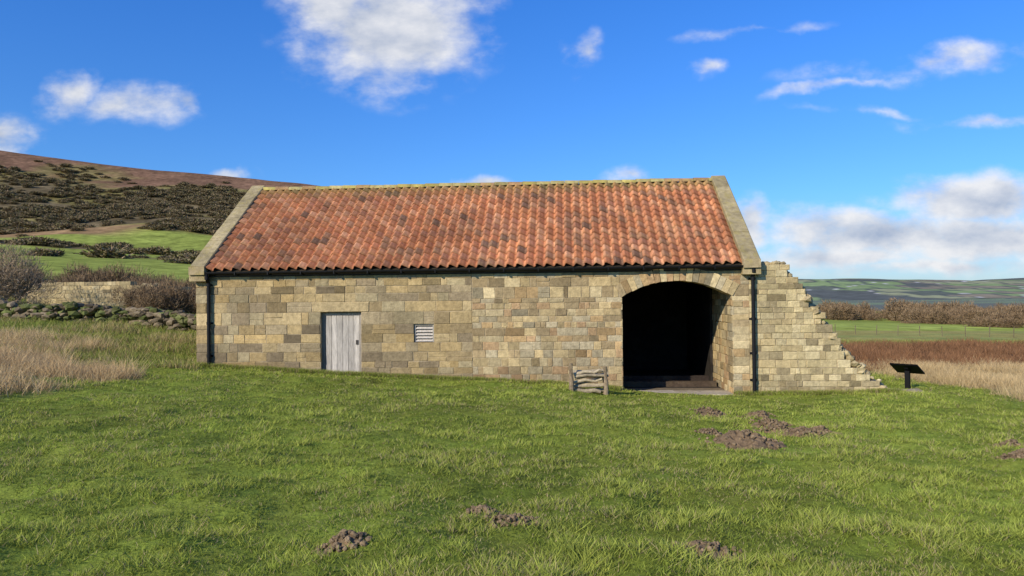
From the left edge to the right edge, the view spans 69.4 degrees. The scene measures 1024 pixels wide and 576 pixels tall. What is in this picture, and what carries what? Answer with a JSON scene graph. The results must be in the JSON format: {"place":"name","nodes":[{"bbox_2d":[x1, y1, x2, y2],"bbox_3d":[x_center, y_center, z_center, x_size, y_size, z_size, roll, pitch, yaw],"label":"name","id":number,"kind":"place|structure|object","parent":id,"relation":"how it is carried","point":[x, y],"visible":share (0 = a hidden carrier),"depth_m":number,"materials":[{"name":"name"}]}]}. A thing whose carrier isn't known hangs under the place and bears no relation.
{"place":"outdoors","nodes":[
{"label":"outdoors","id":0,"kind":"place"},
{"bbox_2d":[0,324,162,397],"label":"dry grass","id":1,"kind":"structure","parent":0,"point":[47,364],"depth_m":16.75,"materials":[{"name":"beige plant"}]},
{"bbox_2d":[0,281,1023,575],"bbox_3d":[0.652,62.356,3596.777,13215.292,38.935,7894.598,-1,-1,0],"label":"ground","id":2,"kind":"structure","parent":0,"point":[424,521],"depth_m":7.69,"materials":[{"name":"green plant"}]},
{"bbox_2d":[0,237,63,304],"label":"hawthorn bush","id":3,"kind":"object","parent":2,"relation":"on","point":[11,279],"visible":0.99,"depth_m":32.72,"materials":[{"name":"grey plant"}]},
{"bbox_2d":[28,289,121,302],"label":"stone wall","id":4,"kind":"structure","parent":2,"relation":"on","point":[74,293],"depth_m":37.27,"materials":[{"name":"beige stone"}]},
{"bbox_2d":[0,259,196,313],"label":"bramble thicket","id":5,"kind":"object","parent":2,"relation":"on","point":[167,297],"visible":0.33,"depth_m":33.81,"materials":[{"name":"brown plant"}]},
{"bbox_2d":[0,298,196,331],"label":"stones","id":6,"kind":"object","parent":2,"relation":"on","point":[150,316],"visible":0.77,"depth_m":27.09,"materials":[{"name":"stone"}]},
{"bbox_2d":[0,294,200,370],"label":"rough grass","id":7,"kind":"structure","parent":2,"relation":"on","point":[122,348],"depth_m":22.95,"materials":[{"name":"green plant"}]},
{"bbox_2d":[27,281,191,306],"bbox_3d":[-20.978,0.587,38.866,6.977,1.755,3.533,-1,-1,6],"label":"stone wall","id":8,"kind":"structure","parent":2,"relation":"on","point":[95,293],"depth_m":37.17,"materials":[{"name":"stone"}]},
{"bbox_2d":[311,529,371,555],"bbox_3d":[-1.187,1.782,5.182,0.428,0.189,0.353,-1,-1,0],"label":"molehill","id":9,"kind":"object","parent":2,"relation":"on","point":[346,537],"visible":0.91,"depth_m":5.13,"materials":[{"name":"soil"}]},
{"bbox_2d":[465,504,502,514],"bbox_3d":[-0.233,1.900,6.268,0.326,0.139,0.282,-1,-1,0],"label":"molehill","id":10,"kind":"object","parent":2,"relation":"on","point":[486,508],"visible":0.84,"depth_m":6.22,"materials":[{"name":"soil"}]},
{"bbox_2d":[482,512,548,527],"bbox_3d":[0.036,1.869,5.925,0.554,0.157,0.447,-1,-1,0],"label":"molehill","id":11,"kind":"object","parent":2,"relation":"on","point":[513,518],"visible":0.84,"depth_m":5.86,"materials":[{"name":"soil"}]},
{"bbox_2d":[188,175,886,394],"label":"stone barn","id":12,"kind":"structure","parent":2,"relation":"on","point":[658,285],"depth_m":20.31,"materials":[{"name":"stone"}]},
{"bbox_2d":[322,312,361,372],"bbox_3d":[-4.658,1.544,20.384,1.130,1.740,0.110,-1,-1,4],"label":"plank door","id":13,"kind":"structure","parent":12,"relation":"in","point":[341,331],"depth_m":20.36,"materials":[{"name":"grey wood"}]},
{"bbox_2d":[183,360,905,395],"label":"wall foot grass","id":14,"kind":"structure","parent":2,"relation":"on","point":[614,387],"depth_m":19.76,"materials":[{"name":"green plant"}]},
{"bbox_2d":[568,363,608,394],"bbox_3d":[1.847,2.247,17.855,0.978,0.894,0.484,-1,-1,3],"label":"log stack","id":15,"kind":"object","parent":2,"relation":"on","point":[580,386],"visible":0.95,"depth_m":17.77,"materials":[{"name":"wood"}]},
{"bbox_2d":[670,540,742,561],"bbox_3d":[1.383,1.859,5.215,0.520,0.137,0.417,-1,-1,0],"label":"molehill","id":16,"kind":"object","parent":2,"relation":"on","point":[702,546],"visible":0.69,"depth_m":5.19,"materials":[{"name":"soil"}]},
{"bbox_2d":[689,406,726,416],"bbox_3d":[3.897,2.446,14.557,0.774,0.211,0.619,-1,-1,0],"label":"molehill","id":17,"kind":"object","parent":2,"relation":"on","point":[704,411],"visible":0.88,"depth_m":14.50,"materials":[{"name":"soil"}]},
{"bbox_2d":[694,427,722,436],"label":"molehill","id":18,"kind":"object","parent":2,"relation":"on","point":[712,430],"visible":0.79,"depth_m":11.30,"materials":[{"name":"soil"}]},
{"bbox_2d":[698,429,786,449],"bbox_3d":[3.309,2.149,10.469,1.281,0.313,1.063,-1,-1,0],"label":"molehill","id":19,"kind":"object","parent":2,"relation":"on","point":[739,439],"visible":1,"depth_m":10.27,"materials":[{"name":"soil"}]},
{"bbox_2d":[737,410,775,418],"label":"molehill","id":20,"kind":"object","parent":2,"relation":"on","point":[763,414],"visible":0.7,"depth_m":13.79,"materials":[{"name":"soil"}]},
{"bbox_2d":[744,417,797,428],"bbox_3d":[4.478,2.361,12.885,0.948,0.202,0.752,-1,-1,0],"label":"molehill","id":21,"kind":"object","parent":2,"relation":"on","point":[766,422],"visible":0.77,"depth_m":12.80,"materials":[{"name":"soil"}]},
{"bbox_2d":[753,425,792,434],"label":"molehill","id":22,"kind":"object","parent":2,"relation":"on","point":[768,429],"visible":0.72,"depth_m":12.04,"materials":[{"name":"soil"}]},
{"bbox_2d":[775,426,828,437],"bbox_3d":[4.510,2.242,11.484,0.804,0.216,0.632,0,-1,-24],"label":"molehill","id":23,"kind":"object","parent":2,"relation":"on","point":[803,431],"visible":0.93,"depth_m":11.38,"materials":[{"name":"soil"}]},
{"bbox_2d":[811,425,840,434],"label":"molehill","id":24,"kind":"object","parent":2,"relation":"on","point":[820,428],"visible":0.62,"depth_m":11.93,"materials":[{"name":"soil"}]},
{"bbox_2d":[889,388,924,391],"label":"stone slab","id":25,"kind":"structure","parent":2,"relation":"on","point":[914,389],"depth_m":19.24,"materials":[{"name":"stone"}]},
{"bbox_2d":[890,363,924,388],"bbox_3d":[10.767,2.451,20.159,0.500,0.811,0.720,0,-1,-40],"label":"information lectern","id":26,"kind":"object","parent":2,"relation":"on","point":[906,369],"visible":0.77,"depth_m":20.13,"materials":[{"name":"black metal"}]},
{"bbox_2d":[818,297,1023,327],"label":"bare woodland","id":27,"kind":"object","parent":2,"relation":"on","point":[1006,316],"visible":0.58,"depth_m":90.66,"materials":[{"name":"brown plant"}]},
{"bbox_2d":[835,325,1013,337],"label":"wire fence","id":28,"kind":"object","parent":2,"relation":"on","point":[941,330],"visible":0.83,"depth_m":58.26,"materials":[{"name":"brown wood"}]},
{"bbox_2d":[841,336,1023,371],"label":"bracken","id":29,"kind":"object","parent":2,"relation":"on","point":[890,350],"visible":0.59,"depth_m":36.72,"materials":[{"name":"brown plant"}]},
{"bbox_2d":[858,355,1023,401],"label":"dry grass","id":30,"kind":"structure","parent":2,"relation":"on","point":[968,376],"depth_m":22.53,"materials":[{"name":"beige plant"}]},
{"bbox_2d":[990,448,1023,459],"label":"molehill","id":31,"kind":"object","parent":2,"relation":"on","point":[1017,453],"visible":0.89,"depth_m":9.44,"materials":[{"name":"soil"}]},
{"bbox_2d":[992,439,1023,446],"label":"molehill","id":32,"kind":"object","parent":2,"relation":"on","point":[1014,442],"visible":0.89,"depth_m":10.53,"materials":[{"name":"soil"}]},
{"bbox_2d":[0,150,1023,330],"bbox_3d":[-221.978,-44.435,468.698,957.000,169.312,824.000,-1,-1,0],"label":"hillside","id":33,"kind":"structure","parent":0,"point":[175,240],"depth_m":222.43,"materials":[{"name":"plant"}]},
{"bbox_2d":[0,160,248,263],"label":"hillside scrub","id":34,"kind":"object","parent":33,"relation":"on","point":[143,202],"visible":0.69,"depth_m":297.51,"materials":[{"name":"green plant"}]},
{"bbox_2d":[0,0,1023,280],"label":"sky","id":35,"kind":"structure","parent":0,"point":[866,139],"materials":[{"name":"blue"}]},
{"bbox_2d":[759,278,1023,300],"bbox_3d":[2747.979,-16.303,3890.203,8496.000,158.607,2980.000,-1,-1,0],"label":"distant hills","id":36,"kind":"structure","parent":0,"point":[862,289],"depth_m":3663.64,"materials":[{"name":"green plant"}]},
{"bbox_2d":[841,339,1021,378],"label":"field grass","id":37,"kind":"structure","parent":0,"point":[873,373],"depth_m":49.81,"materials":[{"name":"plant"}]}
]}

